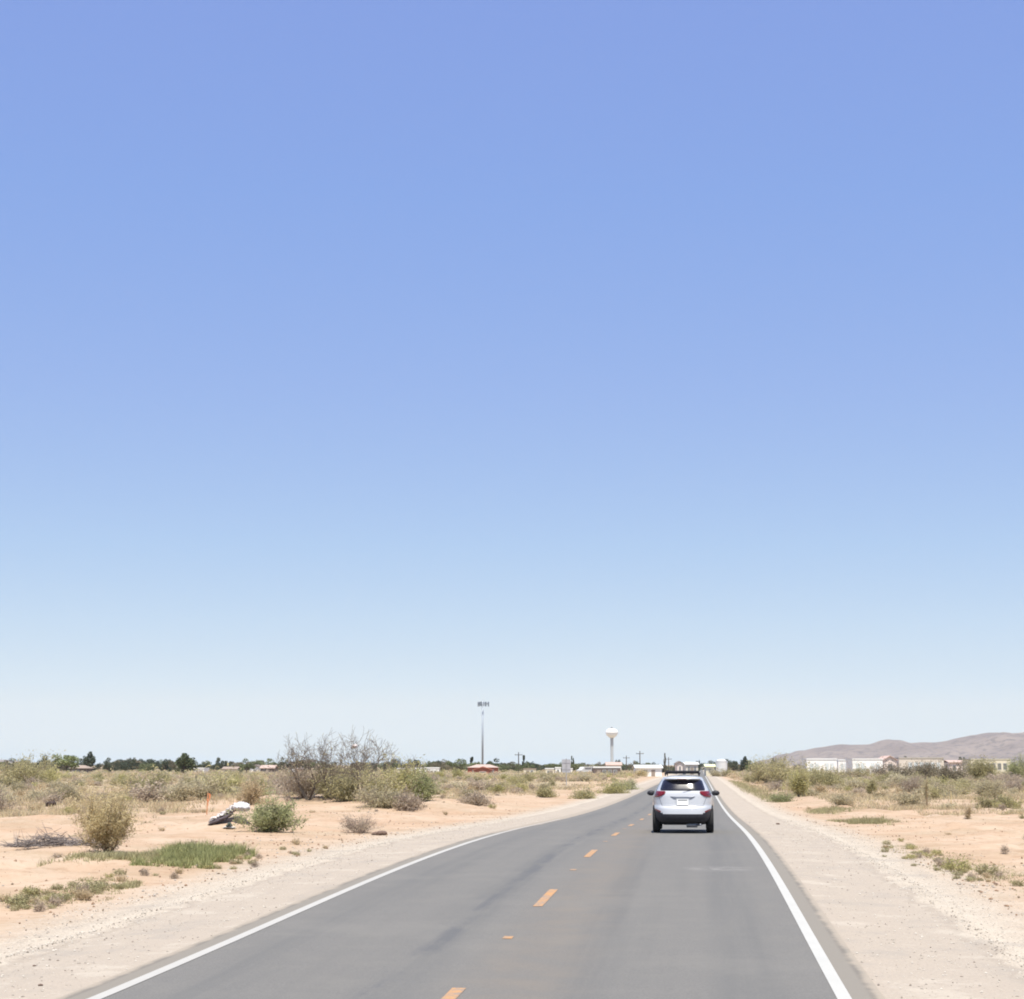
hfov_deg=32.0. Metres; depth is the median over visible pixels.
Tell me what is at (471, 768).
house
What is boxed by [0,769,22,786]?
olive bush
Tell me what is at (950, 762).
house
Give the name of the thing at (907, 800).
grey bush
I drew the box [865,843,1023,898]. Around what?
grass patch
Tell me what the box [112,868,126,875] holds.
weed
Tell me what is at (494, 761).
broadleaf tree
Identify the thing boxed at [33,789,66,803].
brown bush
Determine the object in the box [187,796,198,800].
straw tuft
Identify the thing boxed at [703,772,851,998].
edge line
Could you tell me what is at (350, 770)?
olive bush
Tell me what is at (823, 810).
grass patch
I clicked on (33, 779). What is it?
brown bush
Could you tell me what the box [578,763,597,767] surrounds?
broadleaf tree
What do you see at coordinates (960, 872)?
weed
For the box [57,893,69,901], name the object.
weed
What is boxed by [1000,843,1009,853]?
weed
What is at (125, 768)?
broadleaf tree
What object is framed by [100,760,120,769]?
distant tree
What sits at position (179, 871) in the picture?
weed
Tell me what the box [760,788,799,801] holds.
green shrub
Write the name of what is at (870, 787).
dark shrub
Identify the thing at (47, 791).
grey bush
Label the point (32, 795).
grey bush
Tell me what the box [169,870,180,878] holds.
weed
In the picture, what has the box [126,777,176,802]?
brown bush
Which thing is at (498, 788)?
lime bush
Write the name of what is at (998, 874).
weed
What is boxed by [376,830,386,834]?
stone
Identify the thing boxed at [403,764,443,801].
thicket bush
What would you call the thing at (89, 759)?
conifer tree
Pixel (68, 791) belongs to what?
sage bush
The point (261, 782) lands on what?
olive bush
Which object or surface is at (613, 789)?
roadside bush
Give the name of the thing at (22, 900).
weed
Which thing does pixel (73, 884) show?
weed
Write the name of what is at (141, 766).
broadleaf tree
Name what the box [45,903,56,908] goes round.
weed
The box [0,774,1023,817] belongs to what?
dry grass
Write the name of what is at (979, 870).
weed
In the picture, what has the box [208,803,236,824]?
old mattress
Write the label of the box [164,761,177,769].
distant tree
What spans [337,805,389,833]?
dead shrub
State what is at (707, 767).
shed
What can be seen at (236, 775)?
olive bush
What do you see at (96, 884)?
weed
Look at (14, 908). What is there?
weed
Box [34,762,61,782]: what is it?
mesquite bush
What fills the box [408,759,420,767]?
broadleaf tree
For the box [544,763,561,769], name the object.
distant tree
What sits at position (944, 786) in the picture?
sage bush
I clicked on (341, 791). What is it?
thicket bush
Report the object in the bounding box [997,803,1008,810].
dry weed
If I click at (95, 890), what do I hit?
weed
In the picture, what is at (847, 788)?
lime bush
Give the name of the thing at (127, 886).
grass patch
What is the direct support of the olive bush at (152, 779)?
on the ground at (987, 840)
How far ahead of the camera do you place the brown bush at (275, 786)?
128.13 m
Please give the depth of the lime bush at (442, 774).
307.97 m
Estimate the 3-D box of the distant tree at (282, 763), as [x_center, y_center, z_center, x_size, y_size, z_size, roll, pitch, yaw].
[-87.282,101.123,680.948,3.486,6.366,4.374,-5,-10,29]
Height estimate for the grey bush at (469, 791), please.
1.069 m
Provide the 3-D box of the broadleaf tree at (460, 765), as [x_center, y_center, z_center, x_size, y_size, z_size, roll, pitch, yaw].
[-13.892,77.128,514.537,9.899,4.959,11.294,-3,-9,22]
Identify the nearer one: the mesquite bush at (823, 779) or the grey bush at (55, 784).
the grey bush at (55, 784)
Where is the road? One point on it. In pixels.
(639, 909)
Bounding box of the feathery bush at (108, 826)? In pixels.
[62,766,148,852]
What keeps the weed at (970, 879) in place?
on the ground at (987, 840)
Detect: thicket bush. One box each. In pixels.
[271,754,324,798]
[302,762,364,798]
[319,763,365,801]
[345,760,416,799]
[346,781,414,809]
[367,748,437,794]
[390,784,431,810]
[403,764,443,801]
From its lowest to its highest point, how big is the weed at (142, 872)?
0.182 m
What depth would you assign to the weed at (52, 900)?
28.14 m
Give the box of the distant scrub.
[0,768,1022,794]
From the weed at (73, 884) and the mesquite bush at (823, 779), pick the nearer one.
the weed at (73, 884)
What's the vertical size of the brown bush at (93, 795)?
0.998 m
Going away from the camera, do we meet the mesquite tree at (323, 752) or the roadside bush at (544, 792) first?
the mesquite tree at (323, 752)
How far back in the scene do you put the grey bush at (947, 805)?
111.73 m
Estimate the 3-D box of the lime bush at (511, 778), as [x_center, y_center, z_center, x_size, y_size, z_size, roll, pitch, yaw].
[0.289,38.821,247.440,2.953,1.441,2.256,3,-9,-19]
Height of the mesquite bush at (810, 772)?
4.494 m
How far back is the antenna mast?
792.87 m
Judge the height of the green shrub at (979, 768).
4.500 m
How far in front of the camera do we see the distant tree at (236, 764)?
718.36 m
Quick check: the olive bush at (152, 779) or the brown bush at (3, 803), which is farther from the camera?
the olive bush at (152, 779)
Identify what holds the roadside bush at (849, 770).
on the ground at (987, 840)
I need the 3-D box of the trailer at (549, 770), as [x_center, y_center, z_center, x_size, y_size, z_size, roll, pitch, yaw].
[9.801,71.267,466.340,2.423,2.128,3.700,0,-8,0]
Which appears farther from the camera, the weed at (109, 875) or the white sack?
the white sack
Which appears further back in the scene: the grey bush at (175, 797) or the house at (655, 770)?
the house at (655, 770)
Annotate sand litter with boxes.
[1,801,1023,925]
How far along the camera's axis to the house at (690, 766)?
494.49 m
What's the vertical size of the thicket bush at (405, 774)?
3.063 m
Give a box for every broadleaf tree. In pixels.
[34,755,49,768]
[52,754,79,770]
[102,757,113,771]
[114,762,133,770]
[134,762,155,771]
[194,763,214,769]
[238,759,255,772]
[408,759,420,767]
[446,758,480,770]
[487,757,499,766]
[515,762,535,770]
[539,763,561,770]
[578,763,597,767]
[700,760,715,769]
[728,760,737,769]
[745,760,755,770]
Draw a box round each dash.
[441,988,465,998]
[534,889,557,905]
[584,850,596,856]
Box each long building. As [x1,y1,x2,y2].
[801,758,836,772]
[837,759,845,771]
[845,758,882,772]
[893,757,943,772]
[962,759,1010,772]
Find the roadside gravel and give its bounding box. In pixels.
[0,818,1023,998]
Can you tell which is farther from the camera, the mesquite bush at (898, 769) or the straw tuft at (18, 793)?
the mesquite bush at (898, 769)
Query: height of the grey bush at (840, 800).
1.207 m
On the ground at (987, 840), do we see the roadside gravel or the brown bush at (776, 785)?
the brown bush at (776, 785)
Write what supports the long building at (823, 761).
on the ground at (987, 840)
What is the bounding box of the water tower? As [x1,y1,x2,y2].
[605,727,617,761]
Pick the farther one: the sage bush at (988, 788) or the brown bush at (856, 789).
the brown bush at (856, 789)
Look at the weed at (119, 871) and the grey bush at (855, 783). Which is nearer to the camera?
the weed at (119, 871)
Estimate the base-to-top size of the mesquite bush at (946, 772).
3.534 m
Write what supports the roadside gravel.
on the gravel shoulder at (118, 964)
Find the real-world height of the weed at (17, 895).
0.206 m
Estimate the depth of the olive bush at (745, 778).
272.64 m
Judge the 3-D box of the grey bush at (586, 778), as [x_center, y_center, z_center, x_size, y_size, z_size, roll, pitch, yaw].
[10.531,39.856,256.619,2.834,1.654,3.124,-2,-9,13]
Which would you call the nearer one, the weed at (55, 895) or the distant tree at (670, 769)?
the weed at (55, 895)
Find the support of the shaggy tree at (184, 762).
on the ground at (987, 840)
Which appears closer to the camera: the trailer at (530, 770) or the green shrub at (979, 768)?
the green shrub at (979, 768)
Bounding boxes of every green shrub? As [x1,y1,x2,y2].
[225,787,310,831]
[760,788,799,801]
[780,760,811,796]
[964,755,999,778]
[990,753,1023,777]
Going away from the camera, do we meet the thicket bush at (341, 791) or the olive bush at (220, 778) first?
the thicket bush at (341, 791)
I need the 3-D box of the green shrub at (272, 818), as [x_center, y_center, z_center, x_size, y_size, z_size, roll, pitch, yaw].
[-7.592,9.546,55.359,2.498,1.577,1.887,-3,-9,18]
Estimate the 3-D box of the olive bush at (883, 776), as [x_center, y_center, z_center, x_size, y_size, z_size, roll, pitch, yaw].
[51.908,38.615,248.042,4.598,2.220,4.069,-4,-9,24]
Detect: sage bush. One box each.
[40,778,85,802]
[887,771,940,791]
[918,774,974,794]
[966,774,1013,798]
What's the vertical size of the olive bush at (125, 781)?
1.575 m
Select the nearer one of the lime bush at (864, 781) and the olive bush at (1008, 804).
the olive bush at (1008, 804)
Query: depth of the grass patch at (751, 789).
184.63 m
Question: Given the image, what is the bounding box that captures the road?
[56,768,884,998]
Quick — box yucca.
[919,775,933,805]
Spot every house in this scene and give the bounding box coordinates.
[70,765,92,773]
[222,767,240,771]
[250,765,260,771]
[260,765,278,771]
[466,764,499,773]
[591,766,620,775]
[605,762,621,766]
[632,765,662,776]
[674,761,682,770]
[682,762,699,774]
[880,756,897,772]
[944,760,962,771]
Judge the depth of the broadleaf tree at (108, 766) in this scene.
553.64 m
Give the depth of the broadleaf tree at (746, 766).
494.61 m
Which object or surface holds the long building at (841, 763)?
on the ground at (987, 840)
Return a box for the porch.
[473,766,492,773]
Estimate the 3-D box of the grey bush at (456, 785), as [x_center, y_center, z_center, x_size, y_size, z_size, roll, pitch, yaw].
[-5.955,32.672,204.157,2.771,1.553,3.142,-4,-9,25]
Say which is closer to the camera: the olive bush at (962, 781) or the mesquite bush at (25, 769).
the olive bush at (962, 781)
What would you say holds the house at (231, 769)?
on the ground at (987, 840)
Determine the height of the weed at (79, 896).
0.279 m
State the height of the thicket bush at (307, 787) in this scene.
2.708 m
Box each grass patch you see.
[0,875,145,910]
[36,849,162,866]
[128,839,261,868]
[727,779,782,802]
[803,804,869,814]
[826,814,906,824]
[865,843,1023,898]
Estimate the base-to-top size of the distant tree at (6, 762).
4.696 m
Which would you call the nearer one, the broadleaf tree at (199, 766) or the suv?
the suv
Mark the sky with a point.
(649, 371)
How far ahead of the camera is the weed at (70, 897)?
28.94 m
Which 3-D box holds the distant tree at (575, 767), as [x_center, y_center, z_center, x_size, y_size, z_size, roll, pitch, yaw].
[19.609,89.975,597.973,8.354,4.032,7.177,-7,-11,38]
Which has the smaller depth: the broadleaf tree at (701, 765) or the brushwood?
the brushwood
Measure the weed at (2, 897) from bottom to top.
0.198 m
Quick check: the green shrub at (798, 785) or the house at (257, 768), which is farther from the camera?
the house at (257, 768)
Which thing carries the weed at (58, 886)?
on the ground at (987, 840)
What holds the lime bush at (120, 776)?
on the ground at (987, 840)
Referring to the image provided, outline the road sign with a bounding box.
[562,758,570,784]
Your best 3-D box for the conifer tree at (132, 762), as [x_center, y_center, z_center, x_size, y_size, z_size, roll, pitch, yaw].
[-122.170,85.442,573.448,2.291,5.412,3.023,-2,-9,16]
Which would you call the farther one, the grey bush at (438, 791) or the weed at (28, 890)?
the grey bush at (438, 791)
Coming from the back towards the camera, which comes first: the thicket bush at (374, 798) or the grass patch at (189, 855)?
the thicket bush at (374, 798)
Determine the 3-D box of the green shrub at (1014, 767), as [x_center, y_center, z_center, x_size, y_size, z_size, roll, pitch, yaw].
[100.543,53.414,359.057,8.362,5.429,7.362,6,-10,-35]
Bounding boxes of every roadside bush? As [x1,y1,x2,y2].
[454,790,499,804]
[506,772,530,785]
[533,784,559,797]
[567,784,596,798]
[591,779,631,793]
[608,776,638,789]
[628,767,649,776]
[708,767,725,776]
[719,768,734,776]
[814,761,863,777]
[851,759,885,778]
[867,762,900,776]
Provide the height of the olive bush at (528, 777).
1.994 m
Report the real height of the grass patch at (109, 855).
0.337 m
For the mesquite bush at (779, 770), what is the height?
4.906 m
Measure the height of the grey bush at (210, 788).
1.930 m
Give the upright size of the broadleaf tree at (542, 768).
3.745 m
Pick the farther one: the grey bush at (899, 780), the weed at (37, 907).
the grey bush at (899, 780)
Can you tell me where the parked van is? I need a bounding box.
[576,767,591,772]
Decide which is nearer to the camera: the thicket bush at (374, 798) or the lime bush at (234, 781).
the thicket bush at (374, 798)
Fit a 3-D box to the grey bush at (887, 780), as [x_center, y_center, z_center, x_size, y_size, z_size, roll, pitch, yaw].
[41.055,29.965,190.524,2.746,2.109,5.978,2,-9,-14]
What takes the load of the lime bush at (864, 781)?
on the ground at (987, 840)
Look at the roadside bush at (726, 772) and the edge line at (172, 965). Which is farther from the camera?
the roadside bush at (726, 772)
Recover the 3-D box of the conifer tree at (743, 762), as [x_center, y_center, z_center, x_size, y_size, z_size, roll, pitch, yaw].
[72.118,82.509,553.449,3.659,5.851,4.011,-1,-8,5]
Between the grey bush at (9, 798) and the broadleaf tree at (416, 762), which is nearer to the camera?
the grey bush at (9, 798)
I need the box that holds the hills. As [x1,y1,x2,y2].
[751,732,1023,765]
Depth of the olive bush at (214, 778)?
178.29 m
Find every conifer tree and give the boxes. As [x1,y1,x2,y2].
[82,751,95,772]
[128,757,135,769]
[159,759,171,771]
[739,756,748,770]
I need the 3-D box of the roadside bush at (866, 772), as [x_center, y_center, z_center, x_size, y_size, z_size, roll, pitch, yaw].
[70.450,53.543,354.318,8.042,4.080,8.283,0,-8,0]
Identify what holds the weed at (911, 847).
on the ground at (987, 840)
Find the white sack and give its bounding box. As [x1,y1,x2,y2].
[233,801,249,812]
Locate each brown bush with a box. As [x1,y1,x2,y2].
[0,790,23,810]
[22,775,45,784]
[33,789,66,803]
[84,790,105,800]
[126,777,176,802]
[263,769,317,794]
[268,787,281,794]
[459,777,495,790]
[763,778,786,790]
[843,786,865,792]
[985,773,1000,780]
[991,771,1021,781]
[995,777,1023,791]
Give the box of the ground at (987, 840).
[0,765,1023,941]
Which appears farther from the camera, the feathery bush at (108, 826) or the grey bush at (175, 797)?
the grey bush at (175, 797)
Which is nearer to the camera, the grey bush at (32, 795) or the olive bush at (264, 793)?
the olive bush at (264, 793)
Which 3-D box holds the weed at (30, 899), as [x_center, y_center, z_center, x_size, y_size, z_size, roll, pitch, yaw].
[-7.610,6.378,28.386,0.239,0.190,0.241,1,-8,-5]
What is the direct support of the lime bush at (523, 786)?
on the ground at (987, 840)
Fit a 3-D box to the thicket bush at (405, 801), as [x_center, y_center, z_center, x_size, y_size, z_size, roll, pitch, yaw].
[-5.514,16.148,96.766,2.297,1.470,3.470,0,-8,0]
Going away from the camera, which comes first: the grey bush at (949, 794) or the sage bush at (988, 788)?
the sage bush at (988, 788)
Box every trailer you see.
[193,768,208,772]
[523,768,535,772]
[545,768,553,773]
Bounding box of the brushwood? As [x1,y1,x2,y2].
[0,820,101,847]
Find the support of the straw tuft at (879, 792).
on the ground at (987, 840)
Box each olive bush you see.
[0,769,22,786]
[89,771,105,779]
[90,776,104,782]
[111,775,138,786]
[120,764,177,791]
[150,769,171,781]
[180,763,242,794]
[181,776,193,783]
[200,772,233,786]
[224,768,245,778]
[242,776,266,787]
[259,786,275,795]
[332,759,368,781]
[521,770,536,781]
[741,772,754,781]
[871,771,898,781]
[921,782,946,798]
[924,776,942,785]
[950,779,973,794]
[952,776,978,789]
[971,792,1007,807]
[991,793,1023,808]
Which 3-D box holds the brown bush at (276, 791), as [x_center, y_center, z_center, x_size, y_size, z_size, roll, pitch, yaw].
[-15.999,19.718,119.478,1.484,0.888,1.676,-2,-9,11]
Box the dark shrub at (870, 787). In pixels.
[864,777,880,793]
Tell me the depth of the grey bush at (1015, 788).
165.93 m
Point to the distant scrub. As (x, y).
(86, 778)
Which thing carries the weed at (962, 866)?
on the ground at (987, 840)
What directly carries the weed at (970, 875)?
on the ground at (987, 840)
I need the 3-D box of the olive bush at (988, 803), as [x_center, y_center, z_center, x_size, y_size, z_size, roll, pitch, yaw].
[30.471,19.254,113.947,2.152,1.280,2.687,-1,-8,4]
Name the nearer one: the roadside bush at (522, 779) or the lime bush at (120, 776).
the roadside bush at (522, 779)
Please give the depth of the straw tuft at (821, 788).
176.03 m
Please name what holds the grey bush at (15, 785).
on the ground at (987, 840)
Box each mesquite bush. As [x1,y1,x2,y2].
[0,749,64,783]
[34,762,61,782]
[743,753,782,783]
[755,751,806,784]
[792,753,828,780]
[804,761,850,785]
[872,756,933,776]
[901,758,942,777]
[927,759,974,780]
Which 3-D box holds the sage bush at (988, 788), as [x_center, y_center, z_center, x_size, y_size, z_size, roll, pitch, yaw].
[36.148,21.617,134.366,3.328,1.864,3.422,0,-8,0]
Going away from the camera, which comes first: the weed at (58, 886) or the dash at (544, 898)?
the dash at (544, 898)
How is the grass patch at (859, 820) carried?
on the ground at (987, 840)
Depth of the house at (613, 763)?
634.94 m
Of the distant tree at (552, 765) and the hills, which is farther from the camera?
the hills
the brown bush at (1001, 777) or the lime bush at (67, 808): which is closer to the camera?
the lime bush at (67, 808)
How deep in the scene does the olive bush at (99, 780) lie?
267.32 m
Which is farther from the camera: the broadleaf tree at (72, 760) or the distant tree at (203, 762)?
the distant tree at (203, 762)
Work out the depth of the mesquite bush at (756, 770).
253.34 m
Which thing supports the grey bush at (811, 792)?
on the ground at (987, 840)
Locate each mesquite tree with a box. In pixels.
[264,732,350,799]
[289,728,381,799]
[321,726,398,800]
[395,755,425,776]
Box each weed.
[0,893,11,900]
[2,894,28,905]
[8,905,19,910]
[12,892,29,898]
[20,885,40,894]
[20,885,41,895]
[21,903,32,909]
[28,894,40,903]
[31,898,47,911]
[44,892,65,905]
[44,893,65,898]
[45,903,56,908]
[49,883,63,889]
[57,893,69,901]
[60,892,72,899]
[65,880,81,886]
[73,881,90,891]
[74,887,89,899]
[76,888,94,900]
[78,879,106,889]
[88,885,105,893]
[103,872,115,877]
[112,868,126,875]
[115,872,126,881]
[140,869,148,875]
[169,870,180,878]
[175,867,183,873]
[249,861,259,866]
[904,852,916,859]
[906,844,917,849]
[921,852,934,856]
[931,849,941,854]
[936,859,945,866]
[942,854,974,871]
[952,870,964,875]
[962,805,973,818]
[962,875,978,880]
[965,872,976,878]
[971,863,998,874]
[993,870,1005,876]
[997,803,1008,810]
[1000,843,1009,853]
[1010,879,1023,885]
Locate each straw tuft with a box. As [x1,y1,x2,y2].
[11,789,25,796]
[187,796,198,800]
[467,783,479,789]
[814,782,831,792]
[866,788,887,796]
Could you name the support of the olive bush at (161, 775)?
on the ground at (987, 840)
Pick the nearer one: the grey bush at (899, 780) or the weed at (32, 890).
the weed at (32, 890)
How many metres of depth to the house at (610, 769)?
425.13 m
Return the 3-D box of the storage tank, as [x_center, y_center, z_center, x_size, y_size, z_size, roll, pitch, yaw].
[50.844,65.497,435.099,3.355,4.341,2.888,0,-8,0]
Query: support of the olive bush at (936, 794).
on the ground at (987, 840)
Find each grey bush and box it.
[1,785,16,803]
[7,778,26,791]
[25,782,46,801]
[36,782,65,799]
[47,778,68,787]
[151,784,187,801]
[167,773,227,799]
[432,786,445,794]
[447,780,466,787]
[457,786,485,796]
[535,780,553,787]
[538,773,553,781]
[576,771,595,781]
[792,786,825,796]
[825,788,854,804]
[842,775,867,788]
[881,787,942,806]
[882,771,905,785]
[894,771,917,786]
[938,800,959,808]
[941,790,959,796]
[1006,786,1020,792]
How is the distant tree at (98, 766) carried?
on the ground at (987, 840)
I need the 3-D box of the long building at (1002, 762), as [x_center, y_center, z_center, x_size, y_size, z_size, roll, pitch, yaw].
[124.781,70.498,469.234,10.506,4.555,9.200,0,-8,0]
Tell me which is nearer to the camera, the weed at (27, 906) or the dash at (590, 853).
the weed at (27, 906)
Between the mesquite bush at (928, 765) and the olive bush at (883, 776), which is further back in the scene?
the mesquite bush at (928, 765)
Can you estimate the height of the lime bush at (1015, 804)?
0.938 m
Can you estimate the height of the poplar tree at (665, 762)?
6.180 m
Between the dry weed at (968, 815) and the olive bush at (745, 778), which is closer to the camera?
the dry weed at (968, 815)
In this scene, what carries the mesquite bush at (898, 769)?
on the ground at (987, 840)
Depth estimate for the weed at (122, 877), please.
32.82 m
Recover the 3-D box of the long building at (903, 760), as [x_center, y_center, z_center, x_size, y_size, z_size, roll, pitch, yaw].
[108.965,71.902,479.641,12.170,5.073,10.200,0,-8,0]
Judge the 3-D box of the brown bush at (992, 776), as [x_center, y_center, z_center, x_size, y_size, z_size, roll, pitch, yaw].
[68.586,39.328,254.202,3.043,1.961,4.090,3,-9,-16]
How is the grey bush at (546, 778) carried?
on the ground at (987, 840)
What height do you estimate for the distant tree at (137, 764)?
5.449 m
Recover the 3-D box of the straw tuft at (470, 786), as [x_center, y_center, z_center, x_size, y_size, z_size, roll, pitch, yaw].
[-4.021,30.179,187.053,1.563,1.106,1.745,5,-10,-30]
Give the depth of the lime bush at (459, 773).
317.82 m
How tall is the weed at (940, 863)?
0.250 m
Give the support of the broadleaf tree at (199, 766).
on the ground at (987, 840)
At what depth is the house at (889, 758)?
465.01 m
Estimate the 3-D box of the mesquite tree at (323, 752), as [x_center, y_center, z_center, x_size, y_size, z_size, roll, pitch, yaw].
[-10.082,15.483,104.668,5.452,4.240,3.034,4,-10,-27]
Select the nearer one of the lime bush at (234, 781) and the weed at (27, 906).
the weed at (27, 906)
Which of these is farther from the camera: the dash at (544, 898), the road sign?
the road sign
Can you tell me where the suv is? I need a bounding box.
[647,771,719,831]
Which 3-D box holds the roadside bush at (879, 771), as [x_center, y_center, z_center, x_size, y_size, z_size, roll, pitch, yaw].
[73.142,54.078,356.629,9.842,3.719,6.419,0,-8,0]
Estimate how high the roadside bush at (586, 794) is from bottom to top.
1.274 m
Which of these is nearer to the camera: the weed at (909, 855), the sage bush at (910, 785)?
the weed at (909, 855)
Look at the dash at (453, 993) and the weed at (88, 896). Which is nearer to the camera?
the dash at (453, 993)
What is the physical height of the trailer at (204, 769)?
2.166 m
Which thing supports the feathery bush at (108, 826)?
on the ground at (987, 840)
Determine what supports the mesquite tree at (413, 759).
on the ground at (987, 840)
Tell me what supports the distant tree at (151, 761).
on the ground at (987, 840)
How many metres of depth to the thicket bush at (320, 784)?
105.58 m
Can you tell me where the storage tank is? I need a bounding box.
[715,759,726,775]
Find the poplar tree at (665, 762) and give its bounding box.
[664,753,665,771]
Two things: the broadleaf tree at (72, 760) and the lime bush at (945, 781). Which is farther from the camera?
the broadleaf tree at (72, 760)
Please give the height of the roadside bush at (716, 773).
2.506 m
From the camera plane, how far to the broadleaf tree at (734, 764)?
592.83 m
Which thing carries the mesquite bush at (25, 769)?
on the ground at (987, 840)
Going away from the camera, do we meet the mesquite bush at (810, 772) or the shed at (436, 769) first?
the mesquite bush at (810, 772)
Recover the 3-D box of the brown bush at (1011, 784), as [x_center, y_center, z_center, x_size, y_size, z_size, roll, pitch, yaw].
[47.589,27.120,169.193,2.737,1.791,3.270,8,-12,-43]
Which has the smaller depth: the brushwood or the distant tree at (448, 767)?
the brushwood
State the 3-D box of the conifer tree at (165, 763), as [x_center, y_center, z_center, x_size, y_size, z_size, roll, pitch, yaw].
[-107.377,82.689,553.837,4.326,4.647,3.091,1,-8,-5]
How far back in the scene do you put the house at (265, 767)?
484.91 m
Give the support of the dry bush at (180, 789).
on the ground at (987, 840)
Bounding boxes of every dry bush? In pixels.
[157,773,217,799]
[237,770,268,804]
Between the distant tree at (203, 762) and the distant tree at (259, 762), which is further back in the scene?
the distant tree at (203, 762)
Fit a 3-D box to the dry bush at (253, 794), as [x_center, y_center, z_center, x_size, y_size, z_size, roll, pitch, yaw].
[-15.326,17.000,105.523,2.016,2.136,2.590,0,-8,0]
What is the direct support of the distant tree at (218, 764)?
on the ground at (987, 840)
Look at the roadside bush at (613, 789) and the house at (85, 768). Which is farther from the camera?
the house at (85, 768)
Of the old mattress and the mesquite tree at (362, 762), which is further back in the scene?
the mesquite tree at (362, 762)
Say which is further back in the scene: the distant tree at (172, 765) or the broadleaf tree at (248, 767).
the distant tree at (172, 765)
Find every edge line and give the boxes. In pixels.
[87,819,559,998]
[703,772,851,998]
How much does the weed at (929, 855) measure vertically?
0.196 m
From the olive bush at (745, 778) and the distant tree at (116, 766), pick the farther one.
the distant tree at (116, 766)
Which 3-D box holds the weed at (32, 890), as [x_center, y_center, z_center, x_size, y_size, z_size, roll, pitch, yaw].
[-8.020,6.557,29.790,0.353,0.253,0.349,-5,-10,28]
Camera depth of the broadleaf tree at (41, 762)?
553.07 m
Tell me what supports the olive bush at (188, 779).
on the ground at (987, 840)
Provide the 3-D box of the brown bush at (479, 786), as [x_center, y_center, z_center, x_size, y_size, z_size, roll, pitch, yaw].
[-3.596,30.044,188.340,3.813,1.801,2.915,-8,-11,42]
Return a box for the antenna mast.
[479,701,488,763]
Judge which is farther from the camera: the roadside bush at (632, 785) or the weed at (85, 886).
the roadside bush at (632, 785)
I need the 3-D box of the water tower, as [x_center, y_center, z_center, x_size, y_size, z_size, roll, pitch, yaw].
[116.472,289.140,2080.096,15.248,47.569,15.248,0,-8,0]
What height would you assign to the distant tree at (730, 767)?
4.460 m
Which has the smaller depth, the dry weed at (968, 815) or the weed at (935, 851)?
the weed at (935, 851)
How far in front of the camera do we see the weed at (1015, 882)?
31.50 m
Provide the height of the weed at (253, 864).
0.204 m
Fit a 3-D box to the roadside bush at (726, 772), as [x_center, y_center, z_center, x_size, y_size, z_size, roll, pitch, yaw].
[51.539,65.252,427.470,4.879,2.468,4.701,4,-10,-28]
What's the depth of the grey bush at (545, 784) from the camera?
200.89 m
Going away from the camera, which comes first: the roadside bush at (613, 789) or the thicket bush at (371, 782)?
the thicket bush at (371, 782)
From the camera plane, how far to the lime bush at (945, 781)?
202.25 m
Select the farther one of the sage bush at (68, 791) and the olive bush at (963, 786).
the olive bush at (963, 786)
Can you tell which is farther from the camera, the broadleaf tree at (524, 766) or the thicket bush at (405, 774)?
the broadleaf tree at (524, 766)
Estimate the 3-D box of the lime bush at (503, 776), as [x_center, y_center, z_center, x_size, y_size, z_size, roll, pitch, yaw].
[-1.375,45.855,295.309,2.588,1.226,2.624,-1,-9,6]
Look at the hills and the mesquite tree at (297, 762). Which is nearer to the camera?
the mesquite tree at (297, 762)
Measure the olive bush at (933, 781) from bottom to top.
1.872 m
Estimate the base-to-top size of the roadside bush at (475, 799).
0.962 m
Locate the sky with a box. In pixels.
[0,0,1023,764]
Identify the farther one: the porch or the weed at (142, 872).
the porch
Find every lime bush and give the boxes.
[60,805,75,813]
[114,772,131,782]
[225,773,244,785]
[429,768,447,776]
[450,768,466,777]
[488,783,508,792]
[497,774,509,779]
[506,775,518,781]
[506,782,528,791]
[840,785,852,790]
[856,777,872,784]
[928,774,954,785]
[1008,796,1023,808]
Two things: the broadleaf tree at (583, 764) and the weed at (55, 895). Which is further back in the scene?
the broadleaf tree at (583, 764)
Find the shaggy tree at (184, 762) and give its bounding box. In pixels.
[175,753,197,773]
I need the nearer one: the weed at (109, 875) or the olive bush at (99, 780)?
the weed at (109, 875)
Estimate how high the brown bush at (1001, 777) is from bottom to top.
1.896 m
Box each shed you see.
[424,767,439,771]
[703,764,715,775]
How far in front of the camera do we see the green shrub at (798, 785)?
147.34 m
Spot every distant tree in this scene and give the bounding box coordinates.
[1,760,20,768]
[54,764,67,770]
[94,763,103,769]
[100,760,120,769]
[114,760,130,770]
[134,759,155,768]
[146,759,158,767]
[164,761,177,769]
[200,760,211,767]
[214,758,223,769]
[233,762,248,766]
[254,758,275,764]
[278,757,287,769]
[429,759,447,769]
[443,765,456,770]
[496,763,517,771]
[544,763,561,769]
[556,763,581,770]
[662,765,674,772]
[727,763,739,770]
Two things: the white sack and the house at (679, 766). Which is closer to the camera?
the white sack
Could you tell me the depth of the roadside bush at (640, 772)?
398.07 m
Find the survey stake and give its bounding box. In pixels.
[206,793,210,814]
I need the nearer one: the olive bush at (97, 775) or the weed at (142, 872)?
the weed at (142, 872)
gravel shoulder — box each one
[0,774,676,998]
[703,770,1023,998]
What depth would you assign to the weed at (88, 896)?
28.93 m

